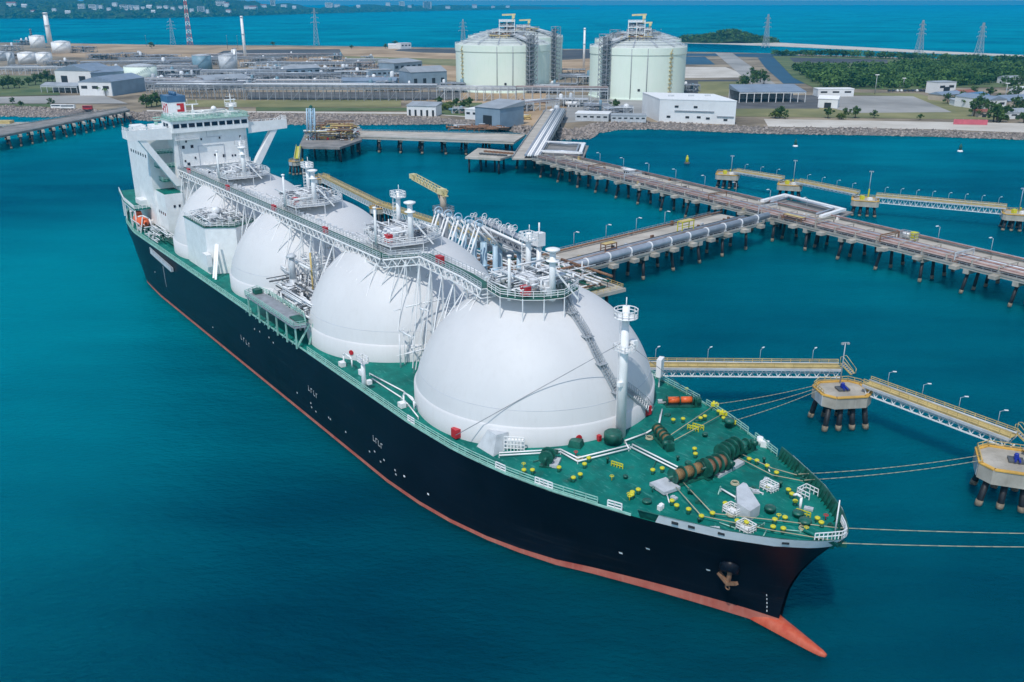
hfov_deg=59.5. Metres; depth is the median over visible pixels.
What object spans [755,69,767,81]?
tree
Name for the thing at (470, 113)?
white annex
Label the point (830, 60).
salt flat
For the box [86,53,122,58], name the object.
process unit
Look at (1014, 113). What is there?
village house
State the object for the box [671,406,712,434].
mooring rope
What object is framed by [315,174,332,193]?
mooring dolphin
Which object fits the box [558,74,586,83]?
pipe rack
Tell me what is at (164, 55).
process unit
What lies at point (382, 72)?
block building
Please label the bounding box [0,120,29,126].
berth deck
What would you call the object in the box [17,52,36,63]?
tank
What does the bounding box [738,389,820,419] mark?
mooring rope
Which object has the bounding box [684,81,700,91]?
process unit
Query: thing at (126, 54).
process unit
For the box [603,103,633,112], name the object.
process unit
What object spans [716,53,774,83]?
access road
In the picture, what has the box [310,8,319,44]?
transmission tower
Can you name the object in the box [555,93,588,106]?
process unit
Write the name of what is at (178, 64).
process unit
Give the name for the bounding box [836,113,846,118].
tree
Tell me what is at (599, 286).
loading berth
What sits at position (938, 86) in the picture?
village house
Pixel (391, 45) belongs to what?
house
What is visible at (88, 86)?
gable hall
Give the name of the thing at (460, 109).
process unit
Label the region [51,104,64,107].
parked bus
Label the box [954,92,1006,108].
village house
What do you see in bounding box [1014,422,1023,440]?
stair
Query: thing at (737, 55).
pond
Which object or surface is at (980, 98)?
tree
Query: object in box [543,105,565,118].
process unit
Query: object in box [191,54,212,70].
tank
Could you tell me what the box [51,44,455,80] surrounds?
bare field
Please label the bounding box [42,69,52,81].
tree
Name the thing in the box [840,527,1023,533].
mooring rope
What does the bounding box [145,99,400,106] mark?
lawn
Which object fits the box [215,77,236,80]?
process unit
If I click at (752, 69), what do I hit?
tree
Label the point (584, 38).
chimney
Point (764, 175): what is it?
mooring walkway
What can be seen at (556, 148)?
pipe expansion loop
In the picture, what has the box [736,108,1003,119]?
grass field
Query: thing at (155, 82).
pipe rack
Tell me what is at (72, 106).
parked bus
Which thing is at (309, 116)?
tower
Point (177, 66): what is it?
pipe rack
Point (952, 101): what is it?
village house
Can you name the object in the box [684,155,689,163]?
channel buoy
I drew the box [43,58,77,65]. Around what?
process unit
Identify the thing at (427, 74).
block building
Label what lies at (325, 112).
shore road
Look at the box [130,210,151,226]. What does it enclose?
lifeboat
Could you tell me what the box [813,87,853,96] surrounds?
long white store
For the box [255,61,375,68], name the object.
pipe rack
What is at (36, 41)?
tank
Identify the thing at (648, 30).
storage tank
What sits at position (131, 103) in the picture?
land
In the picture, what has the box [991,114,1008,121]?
tree
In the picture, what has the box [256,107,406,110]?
lawn
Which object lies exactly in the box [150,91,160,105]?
tree
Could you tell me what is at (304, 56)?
process unit
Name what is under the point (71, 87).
open shed
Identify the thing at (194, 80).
process unit
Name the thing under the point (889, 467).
mooring rope
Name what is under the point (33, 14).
hill woods
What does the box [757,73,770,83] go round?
tree
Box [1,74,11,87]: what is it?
tree
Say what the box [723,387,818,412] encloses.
mooring rope
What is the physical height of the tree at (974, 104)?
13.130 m
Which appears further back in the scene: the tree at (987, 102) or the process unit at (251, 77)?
the process unit at (251, 77)
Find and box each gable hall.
[54,62,106,82]
[78,75,112,95]
[90,66,123,77]
[96,73,145,95]
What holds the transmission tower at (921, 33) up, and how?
on the land
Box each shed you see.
[40,82,79,93]
[278,64,320,73]
[341,77,397,82]
[406,101,441,116]
[575,110,610,121]
[611,113,646,122]
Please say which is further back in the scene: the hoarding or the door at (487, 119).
the hoarding
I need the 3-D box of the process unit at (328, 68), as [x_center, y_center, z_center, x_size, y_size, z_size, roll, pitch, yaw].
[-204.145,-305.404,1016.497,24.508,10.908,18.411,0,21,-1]
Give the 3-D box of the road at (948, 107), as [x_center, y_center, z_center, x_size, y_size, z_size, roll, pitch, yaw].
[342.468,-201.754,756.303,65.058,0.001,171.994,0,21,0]
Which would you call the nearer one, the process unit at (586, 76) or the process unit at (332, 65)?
the process unit at (586, 76)
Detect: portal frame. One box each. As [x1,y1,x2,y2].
[600,241,616,251]
[677,218,694,230]
[783,213,805,224]
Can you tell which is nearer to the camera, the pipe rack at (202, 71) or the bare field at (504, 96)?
the bare field at (504, 96)
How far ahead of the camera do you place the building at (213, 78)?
927.56 m
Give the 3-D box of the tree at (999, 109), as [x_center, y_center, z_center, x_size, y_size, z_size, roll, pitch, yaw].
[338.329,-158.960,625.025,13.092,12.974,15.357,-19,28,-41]
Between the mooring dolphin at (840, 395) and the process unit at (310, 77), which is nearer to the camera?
the mooring dolphin at (840, 395)
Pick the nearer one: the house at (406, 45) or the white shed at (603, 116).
the white shed at (603, 116)
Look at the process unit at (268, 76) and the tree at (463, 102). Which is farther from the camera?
the process unit at (268, 76)
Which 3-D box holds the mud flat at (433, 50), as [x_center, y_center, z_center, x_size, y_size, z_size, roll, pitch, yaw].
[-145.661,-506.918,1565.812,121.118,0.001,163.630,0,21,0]
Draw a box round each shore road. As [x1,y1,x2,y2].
[0,95,124,102]
[147,110,464,116]
[247,92,459,98]
[736,95,818,108]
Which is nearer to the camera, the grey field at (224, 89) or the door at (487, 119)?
the door at (487, 119)
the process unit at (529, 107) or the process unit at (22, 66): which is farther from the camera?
the process unit at (22, 66)
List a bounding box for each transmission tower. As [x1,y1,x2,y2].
[167,18,175,44]
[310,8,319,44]
[458,19,466,39]
[761,14,770,47]
[914,20,925,53]
[974,23,986,55]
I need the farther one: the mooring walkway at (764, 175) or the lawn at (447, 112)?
the lawn at (447, 112)
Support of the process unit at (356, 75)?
on the land
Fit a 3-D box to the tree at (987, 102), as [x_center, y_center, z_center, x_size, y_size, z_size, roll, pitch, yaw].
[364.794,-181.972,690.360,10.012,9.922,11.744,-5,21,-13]
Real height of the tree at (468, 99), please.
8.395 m
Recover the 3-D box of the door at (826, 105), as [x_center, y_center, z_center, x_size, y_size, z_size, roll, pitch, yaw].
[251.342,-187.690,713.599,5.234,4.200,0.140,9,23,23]
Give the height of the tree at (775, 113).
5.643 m
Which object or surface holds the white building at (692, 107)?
on the land
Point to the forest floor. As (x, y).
(786, 62)
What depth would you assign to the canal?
1093.91 m
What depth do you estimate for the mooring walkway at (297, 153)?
466.63 m
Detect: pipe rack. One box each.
[0,66,64,74]
[80,60,191,67]
[118,56,281,65]
[145,78,202,87]
[145,81,246,93]
[153,83,249,99]
[156,65,198,71]
[200,69,285,76]
[209,53,339,59]
[242,83,438,100]
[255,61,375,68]
[255,72,341,79]
[255,79,342,82]
[345,58,388,64]
[436,85,516,101]
[515,85,607,102]
[525,98,559,111]
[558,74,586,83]
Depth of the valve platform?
460.89 m
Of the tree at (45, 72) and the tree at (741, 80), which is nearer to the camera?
the tree at (741, 80)
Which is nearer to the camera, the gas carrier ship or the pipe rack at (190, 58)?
the gas carrier ship
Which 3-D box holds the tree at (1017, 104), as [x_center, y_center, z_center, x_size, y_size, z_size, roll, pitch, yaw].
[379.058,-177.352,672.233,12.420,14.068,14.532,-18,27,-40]
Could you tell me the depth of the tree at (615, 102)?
694.25 m
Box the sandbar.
[681,41,1023,56]
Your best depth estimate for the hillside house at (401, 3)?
10424.62 m
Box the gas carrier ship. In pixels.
[118,91,848,656]
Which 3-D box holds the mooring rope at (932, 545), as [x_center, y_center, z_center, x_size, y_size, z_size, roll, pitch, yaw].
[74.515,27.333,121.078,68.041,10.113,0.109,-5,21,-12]
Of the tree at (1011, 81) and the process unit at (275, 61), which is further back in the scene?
the process unit at (275, 61)
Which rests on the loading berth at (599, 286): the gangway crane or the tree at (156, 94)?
the gangway crane
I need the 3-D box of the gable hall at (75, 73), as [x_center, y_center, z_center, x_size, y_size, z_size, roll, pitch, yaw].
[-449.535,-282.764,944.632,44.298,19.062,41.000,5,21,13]
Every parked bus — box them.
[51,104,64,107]
[60,104,75,108]
[82,105,92,109]
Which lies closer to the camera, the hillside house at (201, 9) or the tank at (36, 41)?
the tank at (36, 41)
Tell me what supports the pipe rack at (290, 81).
on the land
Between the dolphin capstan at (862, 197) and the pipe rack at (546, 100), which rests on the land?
the pipe rack at (546, 100)
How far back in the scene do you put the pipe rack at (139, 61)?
1139.14 m
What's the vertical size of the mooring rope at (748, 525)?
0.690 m
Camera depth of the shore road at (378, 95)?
809.00 m
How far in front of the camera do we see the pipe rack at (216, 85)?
780.29 m
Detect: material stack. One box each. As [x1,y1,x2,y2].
[446,123,488,130]
[466,124,509,131]
[524,114,531,119]
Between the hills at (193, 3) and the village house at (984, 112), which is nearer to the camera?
the village house at (984, 112)
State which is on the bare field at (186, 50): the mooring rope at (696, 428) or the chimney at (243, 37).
the chimney at (243, 37)
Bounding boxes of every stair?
[840,355,856,374]
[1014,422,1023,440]
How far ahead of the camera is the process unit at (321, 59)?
1260.74 m
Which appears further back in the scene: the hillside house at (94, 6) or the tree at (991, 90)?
the hillside house at (94, 6)
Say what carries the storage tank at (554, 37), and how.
on the land
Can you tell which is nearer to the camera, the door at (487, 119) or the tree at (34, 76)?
the door at (487, 119)
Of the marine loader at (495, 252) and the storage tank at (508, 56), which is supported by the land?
the storage tank at (508, 56)
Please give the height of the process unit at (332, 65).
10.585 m
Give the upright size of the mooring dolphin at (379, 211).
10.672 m
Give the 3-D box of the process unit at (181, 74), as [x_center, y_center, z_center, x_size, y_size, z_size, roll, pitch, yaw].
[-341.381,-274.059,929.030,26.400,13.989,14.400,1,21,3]
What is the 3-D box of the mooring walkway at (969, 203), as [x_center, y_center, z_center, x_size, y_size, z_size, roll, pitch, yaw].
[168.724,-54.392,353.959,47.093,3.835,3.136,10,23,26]
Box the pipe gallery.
[470,212,544,269]
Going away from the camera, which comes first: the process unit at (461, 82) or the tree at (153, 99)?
the tree at (153, 99)
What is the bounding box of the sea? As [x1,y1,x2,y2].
[0,5,1023,681]
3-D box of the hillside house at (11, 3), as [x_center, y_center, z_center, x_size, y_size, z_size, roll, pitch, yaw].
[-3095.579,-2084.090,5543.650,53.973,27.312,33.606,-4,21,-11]
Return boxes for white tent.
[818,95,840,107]
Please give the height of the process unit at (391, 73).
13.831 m
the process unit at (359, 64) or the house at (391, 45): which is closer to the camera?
the process unit at (359, 64)
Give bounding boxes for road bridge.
[0,106,131,148]
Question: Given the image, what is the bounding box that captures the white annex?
[465,107,474,119]
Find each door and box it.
[61,76,67,81]
[483,115,491,124]
[824,102,830,107]
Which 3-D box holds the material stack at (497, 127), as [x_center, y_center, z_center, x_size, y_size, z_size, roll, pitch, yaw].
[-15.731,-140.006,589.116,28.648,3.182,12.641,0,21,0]
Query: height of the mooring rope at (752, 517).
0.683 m
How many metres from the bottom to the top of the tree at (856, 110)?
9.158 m
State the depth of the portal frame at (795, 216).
315.99 m
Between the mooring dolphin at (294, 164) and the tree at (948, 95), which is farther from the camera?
the tree at (948, 95)
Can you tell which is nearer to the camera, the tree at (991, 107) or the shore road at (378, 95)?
the tree at (991, 107)
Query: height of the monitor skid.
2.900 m
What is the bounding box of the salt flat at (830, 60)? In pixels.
[790,58,886,62]
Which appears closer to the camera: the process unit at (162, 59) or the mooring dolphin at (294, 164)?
the mooring dolphin at (294, 164)
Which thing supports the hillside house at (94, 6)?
on the hills at (193, 3)
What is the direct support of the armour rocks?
on the rock slope
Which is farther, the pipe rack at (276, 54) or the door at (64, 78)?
the pipe rack at (276, 54)
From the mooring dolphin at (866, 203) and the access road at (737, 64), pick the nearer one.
the mooring dolphin at (866, 203)
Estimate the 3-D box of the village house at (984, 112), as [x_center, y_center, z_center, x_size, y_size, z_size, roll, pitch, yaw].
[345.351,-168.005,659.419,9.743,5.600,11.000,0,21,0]
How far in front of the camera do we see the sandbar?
1733.28 m
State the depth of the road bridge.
592.74 m
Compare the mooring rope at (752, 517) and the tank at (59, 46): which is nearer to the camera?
the mooring rope at (752, 517)
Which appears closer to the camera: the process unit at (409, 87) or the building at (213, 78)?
the process unit at (409, 87)
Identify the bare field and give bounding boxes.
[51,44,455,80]
[427,93,545,104]
[523,105,566,125]
[562,59,589,73]
[685,67,740,77]
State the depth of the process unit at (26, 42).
1795.85 m
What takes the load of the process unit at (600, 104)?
on the land
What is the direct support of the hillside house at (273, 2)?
on the hills at (193, 3)
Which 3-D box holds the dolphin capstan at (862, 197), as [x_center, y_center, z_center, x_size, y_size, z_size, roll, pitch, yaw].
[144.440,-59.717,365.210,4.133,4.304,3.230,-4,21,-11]
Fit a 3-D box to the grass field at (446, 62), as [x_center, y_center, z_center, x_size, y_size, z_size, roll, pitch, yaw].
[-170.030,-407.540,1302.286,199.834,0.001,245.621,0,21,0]
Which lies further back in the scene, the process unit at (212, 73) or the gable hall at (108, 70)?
the process unit at (212, 73)
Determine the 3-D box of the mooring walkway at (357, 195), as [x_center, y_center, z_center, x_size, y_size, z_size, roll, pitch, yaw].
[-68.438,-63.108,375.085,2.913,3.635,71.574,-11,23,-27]
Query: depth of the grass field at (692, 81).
942.68 m
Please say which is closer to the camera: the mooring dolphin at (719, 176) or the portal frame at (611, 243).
the portal frame at (611, 243)
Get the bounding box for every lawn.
[0,75,59,95]
[0,104,50,106]
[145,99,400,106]
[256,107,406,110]
[441,103,481,115]
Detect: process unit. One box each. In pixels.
[0,42,21,50]
[4,64,41,71]
[13,37,29,44]
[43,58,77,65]
[71,45,97,52]
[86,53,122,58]
[115,52,146,56]
[132,52,157,58]
[142,57,169,64]
[147,54,181,58]
[157,67,180,76]
[158,63,191,68]
[167,70,197,77]
[178,68,202,74]
[180,80,212,89]
[206,71,227,74]
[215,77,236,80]
[237,75,261,80]
[240,62,255,66]
[248,65,279,73]
[257,74,282,78]
[259,61,290,65]
[279,75,310,80]
[287,51,308,57]
[304,70,331,80]
[309,57,331,61]
[320,67,343,76]
[323,64,350,68]
[327,52,343,59]
[331,64,354,69]
[334,70,354,77]
[345,70,370,76]
[351,60,376,72]
[372,71,398,82]
[376,77,393,82]
[386,81,417,90]
[439,79,465,92]
[449,105,467,113]
[524,103,532,110]
[533,84,559,93]
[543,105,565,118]
[549,79,576,91]
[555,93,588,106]
[562,68,585,77]
[575,70,589,84]
[583,100,610,110]
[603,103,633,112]
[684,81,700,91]
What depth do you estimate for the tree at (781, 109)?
647.59 m
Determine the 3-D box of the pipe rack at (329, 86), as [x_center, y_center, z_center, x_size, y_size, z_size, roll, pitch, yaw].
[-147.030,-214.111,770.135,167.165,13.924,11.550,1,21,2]
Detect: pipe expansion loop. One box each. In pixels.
[541,141,588,171]
[760,193,852,242]
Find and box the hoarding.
[953,119,987,124]
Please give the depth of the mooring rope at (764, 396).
166.22 m
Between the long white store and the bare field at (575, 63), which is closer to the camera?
the long white store
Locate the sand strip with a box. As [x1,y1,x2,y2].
[764,119,1023,132]
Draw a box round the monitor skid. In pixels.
[897,229,919,240]
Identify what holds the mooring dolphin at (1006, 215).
in the sea
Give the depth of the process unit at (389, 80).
858.70 m
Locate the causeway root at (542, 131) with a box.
[512,108,566,168]
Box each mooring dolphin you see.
[289,158,305,174]
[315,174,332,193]
[369,202,391,225]
[715,155,739,188]
[777,160,802,199]
[807,342,872,431]
[851,171,879,216]
[970,440,1023,512]
[999,188,1023,231]
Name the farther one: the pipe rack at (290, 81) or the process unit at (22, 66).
the process unit at (22, 66)
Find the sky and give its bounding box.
[78,0,1023,4]
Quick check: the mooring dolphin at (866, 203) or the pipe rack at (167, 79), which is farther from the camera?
the pipe rack at (167, 79)
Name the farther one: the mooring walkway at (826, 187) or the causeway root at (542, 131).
the causeway root at (542, 131)
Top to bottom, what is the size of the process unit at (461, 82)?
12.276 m
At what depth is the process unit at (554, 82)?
845.87 m
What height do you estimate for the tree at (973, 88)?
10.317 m
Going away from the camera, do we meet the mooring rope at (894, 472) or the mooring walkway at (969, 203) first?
the mooring rope at (894, 472)
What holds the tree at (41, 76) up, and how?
on the land
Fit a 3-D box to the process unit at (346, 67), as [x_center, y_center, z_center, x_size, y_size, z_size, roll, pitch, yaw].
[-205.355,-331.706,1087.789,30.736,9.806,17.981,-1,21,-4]
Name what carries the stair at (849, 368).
attached to the mooring walkway at (756, 367)
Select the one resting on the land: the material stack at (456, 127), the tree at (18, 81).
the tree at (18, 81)
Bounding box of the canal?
[758,58,804,83]
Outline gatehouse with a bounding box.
[621,167,635,174]
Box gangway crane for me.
[409,173,453,237]
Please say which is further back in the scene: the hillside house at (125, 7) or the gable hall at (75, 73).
the hillside house at (125, 7)
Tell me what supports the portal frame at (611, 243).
on the jetty arm
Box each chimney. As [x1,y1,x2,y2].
[42,12,51,44]
[240,16,246,61]
[583,28,585,67]
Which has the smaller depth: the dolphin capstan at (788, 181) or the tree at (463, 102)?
the dolphin capstan at (788, 181)
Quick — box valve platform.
[465,148,518,173]
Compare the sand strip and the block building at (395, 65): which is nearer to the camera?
the sand strip
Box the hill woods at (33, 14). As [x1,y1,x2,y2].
[0,0,512,18]
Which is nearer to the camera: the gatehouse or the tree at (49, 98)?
the gatehouse
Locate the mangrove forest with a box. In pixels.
[771,48,1023,87]
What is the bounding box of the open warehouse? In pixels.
[728,84,806,102]
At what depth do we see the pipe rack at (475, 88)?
758.80 m
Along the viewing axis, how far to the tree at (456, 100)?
724.11 m
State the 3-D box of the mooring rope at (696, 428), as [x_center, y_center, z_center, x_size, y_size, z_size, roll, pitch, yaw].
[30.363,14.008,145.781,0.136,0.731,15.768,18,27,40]
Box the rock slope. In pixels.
[0,106,1023,139]
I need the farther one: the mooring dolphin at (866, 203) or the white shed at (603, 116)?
the white shed at (603, 116)
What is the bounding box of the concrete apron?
[546,95,646,122]
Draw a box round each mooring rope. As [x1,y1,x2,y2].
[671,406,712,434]
[674,414,721,440]
[676,487,830,539]
[683,482,837,527]
[718,385,815,403]
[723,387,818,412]
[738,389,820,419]
[739,458,802,480]
[741,454,796,474]
[799,455,978,474]
[808,460,981,479]
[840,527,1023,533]
[842,543,1020,546]
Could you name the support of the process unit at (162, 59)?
on the land
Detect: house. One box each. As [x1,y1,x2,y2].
[6,2,16,6]
[77,4,85,8]
[88,4,98,9]
[119,5,128,9]
[133,5,139,9]
[197,6,204,12]
[216,1,225,5]
[270,0,275,5]
[325,3,333,7]
[388,43,395,48]
[396,42,410,48]
[399,1,404,5]
[423,1,431,8]
[474,98,524,126]
[925,80,956,92]
[928,90,959,100]
[949,98,954,105]
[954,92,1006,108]
[958,89,974,92]
[971,109,989,116]
[997,75,1018,83]
[997,94,1023,107]
[1005,108,1023,118]
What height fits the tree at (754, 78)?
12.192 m
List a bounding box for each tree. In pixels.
[0,79,8,88]
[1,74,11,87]
[7,77,15,87]
[13,77,24,87]
[24,77,32,85]
[29,73,41,84]
[36,73,46,79]
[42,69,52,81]
[47,74,54,81]
[47,97,54,103]
[139,94,151,107]
[145,95,158,106]
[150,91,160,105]
[434,96,442,101]
[452,98,461,104]
[457,100,468,106]
[465,97,473,106]
[609,99,620,105]
[736,74,745,83]
[740,76,753,83]
[746,66,756,74]
[748,73,759,83]
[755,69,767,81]
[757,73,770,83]
[768,110,782,117]
[775,106,788,117]
[823,107,834,117]
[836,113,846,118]
[841,108,850,114]
[849,105,860,117]
[943,92,953,103]
[968,98,983,115]
[971,85,979,91]
[975,95,985,105]
[979,98,993,108]
[985,101,1006,121]
[986,87,996,94]
[987,104,1009,122]
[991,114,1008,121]
[1002,77,1017,87]
[1006,84,1023,94]
[1009,95,1023,107]
[1013,75,1023,84]
[1016,112,1023,122]
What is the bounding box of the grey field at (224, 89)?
[147,71,339,89]
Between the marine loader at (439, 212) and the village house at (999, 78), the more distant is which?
the village house at (999, 78)
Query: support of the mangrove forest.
on the forest floor
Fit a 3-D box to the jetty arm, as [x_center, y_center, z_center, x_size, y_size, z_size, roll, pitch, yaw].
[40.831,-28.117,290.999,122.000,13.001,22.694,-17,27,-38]
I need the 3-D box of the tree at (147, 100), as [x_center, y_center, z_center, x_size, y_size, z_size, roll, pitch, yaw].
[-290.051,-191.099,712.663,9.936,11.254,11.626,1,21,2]
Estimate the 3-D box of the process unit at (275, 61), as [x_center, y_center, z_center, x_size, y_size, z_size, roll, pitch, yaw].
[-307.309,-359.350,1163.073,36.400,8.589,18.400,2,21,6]
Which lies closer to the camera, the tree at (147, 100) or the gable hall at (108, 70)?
the tree at (147, 100)
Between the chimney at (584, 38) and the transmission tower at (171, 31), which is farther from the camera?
the transmission tower at (171, 31)
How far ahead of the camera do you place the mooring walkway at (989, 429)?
169.13 m
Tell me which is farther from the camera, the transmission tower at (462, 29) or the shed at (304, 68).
the transmission tower at (462, 29)
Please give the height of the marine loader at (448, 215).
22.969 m
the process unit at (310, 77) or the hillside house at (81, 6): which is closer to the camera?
the process unit at (310, 77)
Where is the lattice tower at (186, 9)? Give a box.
[183,0,192,44]
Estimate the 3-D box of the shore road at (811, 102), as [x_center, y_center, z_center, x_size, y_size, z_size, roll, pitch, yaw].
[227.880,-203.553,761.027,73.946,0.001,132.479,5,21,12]
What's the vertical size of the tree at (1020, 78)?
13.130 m
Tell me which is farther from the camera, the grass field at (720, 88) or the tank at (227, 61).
the tank at (227, 61)
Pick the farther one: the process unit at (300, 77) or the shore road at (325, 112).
the process unit at (300, 77)
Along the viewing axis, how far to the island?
1941.56 m
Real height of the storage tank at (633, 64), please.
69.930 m
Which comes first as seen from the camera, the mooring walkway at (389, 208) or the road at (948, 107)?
the mooring walkway at (389, 208)
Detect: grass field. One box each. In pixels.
[343,56,455,65]
[684,80,736,92]
[698,81,739,95]
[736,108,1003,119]
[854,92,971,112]
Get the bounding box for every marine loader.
[430,206,471,244]
[439,209,479,249]
[448,213,492,261]
[458,216,502,271]
[467,219,513,276]
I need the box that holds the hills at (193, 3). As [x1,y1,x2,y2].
[0,0,579,18]
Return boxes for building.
[195,73,249,80]
[365,68,391,76]
[378,58,421,71]
[398,65,446,87]
[642,92,736,124]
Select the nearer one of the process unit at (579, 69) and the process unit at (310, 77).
the process unit at (310, 77)
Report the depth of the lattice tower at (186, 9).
1807.37 m
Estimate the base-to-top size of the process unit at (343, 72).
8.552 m
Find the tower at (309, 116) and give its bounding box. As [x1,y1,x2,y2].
[306,105,315,139]
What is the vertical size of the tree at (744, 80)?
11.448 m
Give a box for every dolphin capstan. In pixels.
[785,179,796,184]
[860,189,872,199]
[1011,207,1023,213]
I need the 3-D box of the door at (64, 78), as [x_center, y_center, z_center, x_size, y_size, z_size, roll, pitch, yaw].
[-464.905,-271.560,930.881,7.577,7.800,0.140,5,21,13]
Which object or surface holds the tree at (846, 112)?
on the land
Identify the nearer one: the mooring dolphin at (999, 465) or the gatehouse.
the mooring dolphin at (999, 465)
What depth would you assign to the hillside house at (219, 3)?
6365.68 m
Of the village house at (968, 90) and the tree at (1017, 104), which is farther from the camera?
the village house at (968, 90)
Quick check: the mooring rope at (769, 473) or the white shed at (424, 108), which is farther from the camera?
the white shed at (424, 108)
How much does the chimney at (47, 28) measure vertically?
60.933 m
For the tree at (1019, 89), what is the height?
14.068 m
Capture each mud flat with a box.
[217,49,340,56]
[395,49,455,52]
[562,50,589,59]
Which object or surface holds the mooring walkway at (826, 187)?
on the mooring dolphin at (866, 203)
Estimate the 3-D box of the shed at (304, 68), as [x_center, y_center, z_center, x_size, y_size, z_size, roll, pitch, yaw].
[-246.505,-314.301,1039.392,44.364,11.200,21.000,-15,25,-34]
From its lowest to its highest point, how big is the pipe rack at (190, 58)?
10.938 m
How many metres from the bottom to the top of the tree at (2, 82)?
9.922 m
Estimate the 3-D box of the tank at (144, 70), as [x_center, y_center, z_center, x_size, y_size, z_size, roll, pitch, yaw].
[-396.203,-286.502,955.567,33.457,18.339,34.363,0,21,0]
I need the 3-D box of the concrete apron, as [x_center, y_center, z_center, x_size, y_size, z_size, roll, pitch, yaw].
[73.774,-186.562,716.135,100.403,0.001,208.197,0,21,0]
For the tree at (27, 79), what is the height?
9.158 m
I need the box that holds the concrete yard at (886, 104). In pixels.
[834,96,950,112]
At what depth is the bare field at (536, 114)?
677.61 m
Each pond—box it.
[686,53,799,57]
[686,57,713,63]
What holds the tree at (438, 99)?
on the land
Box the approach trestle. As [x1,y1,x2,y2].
[356,129,524,154]
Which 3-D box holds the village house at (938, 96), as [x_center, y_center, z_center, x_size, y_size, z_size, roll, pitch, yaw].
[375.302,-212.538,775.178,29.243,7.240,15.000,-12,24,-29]
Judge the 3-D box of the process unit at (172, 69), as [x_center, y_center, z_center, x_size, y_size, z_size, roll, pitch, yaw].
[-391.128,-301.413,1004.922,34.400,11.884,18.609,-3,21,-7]
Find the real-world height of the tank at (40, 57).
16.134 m
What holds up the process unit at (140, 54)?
on the land
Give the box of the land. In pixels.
[0,42,1023,133]
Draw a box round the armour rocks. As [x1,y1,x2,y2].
[0,104,1023,139]
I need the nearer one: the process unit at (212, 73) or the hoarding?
the hoarding
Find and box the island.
[677,28,780,42]
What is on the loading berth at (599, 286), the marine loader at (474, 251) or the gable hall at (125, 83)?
the marine loader at (474, 251)
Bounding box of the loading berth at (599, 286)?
[469,240,625,302]
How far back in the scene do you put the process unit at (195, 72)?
1022.44 m
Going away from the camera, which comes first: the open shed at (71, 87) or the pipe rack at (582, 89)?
the pipe rack at (582, 89)
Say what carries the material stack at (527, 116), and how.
on the land
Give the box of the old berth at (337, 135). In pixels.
[299,120,361,161]
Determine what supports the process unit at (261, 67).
on the land
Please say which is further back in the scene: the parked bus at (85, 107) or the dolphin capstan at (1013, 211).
the parked bus at (85, 107)
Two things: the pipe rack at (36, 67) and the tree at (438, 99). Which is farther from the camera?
the pipe rack at (36, 67)
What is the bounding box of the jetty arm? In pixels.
[504,211,770,283]
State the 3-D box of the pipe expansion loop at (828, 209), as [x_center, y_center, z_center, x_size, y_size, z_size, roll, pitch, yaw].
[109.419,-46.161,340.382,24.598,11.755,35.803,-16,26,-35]
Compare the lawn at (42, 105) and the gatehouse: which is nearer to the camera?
the gatehouse
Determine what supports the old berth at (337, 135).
in the sea
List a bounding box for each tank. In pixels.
[0,51,6,60]
[5,51,15,64]
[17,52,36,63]
[28,35,45,47]
[35,52,52,64]
[50,40,71,52]
[123,63,157,76]
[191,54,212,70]
[218,54,237,70]
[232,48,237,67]
[455,14,550,92]
[468,19,562,79]
[588,14,686,99]
[595,22,680,43]
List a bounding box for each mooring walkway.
[294,145,300,160]
[318,173,382,206]
[377,201,495,244]
[648,358,841,377]
[733,168,784,180]
[795,178,859,195]
[862,376,1018,445]
[876,192,1006,213]
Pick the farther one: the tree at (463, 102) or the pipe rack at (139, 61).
the pipe rack at (139, 61)
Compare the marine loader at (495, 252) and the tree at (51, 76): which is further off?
the tree at (51, 76)
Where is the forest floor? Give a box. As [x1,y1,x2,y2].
[773,56,1023,89]
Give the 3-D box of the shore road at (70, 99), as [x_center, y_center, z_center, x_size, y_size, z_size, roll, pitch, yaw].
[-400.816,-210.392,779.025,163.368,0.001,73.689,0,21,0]
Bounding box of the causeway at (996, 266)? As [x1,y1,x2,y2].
[532,153,1023,306]
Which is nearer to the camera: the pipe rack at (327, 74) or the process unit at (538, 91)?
the process unit at (538, 91)
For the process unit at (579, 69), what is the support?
on the land
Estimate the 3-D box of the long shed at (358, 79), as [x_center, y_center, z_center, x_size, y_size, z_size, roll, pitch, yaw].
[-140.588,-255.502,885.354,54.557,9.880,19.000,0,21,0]
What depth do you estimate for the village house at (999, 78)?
929.19 m
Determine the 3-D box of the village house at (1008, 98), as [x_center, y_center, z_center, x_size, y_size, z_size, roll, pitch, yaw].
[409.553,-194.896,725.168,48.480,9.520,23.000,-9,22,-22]
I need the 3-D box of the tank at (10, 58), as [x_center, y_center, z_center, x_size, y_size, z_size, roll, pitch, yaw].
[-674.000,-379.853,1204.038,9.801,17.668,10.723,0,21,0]

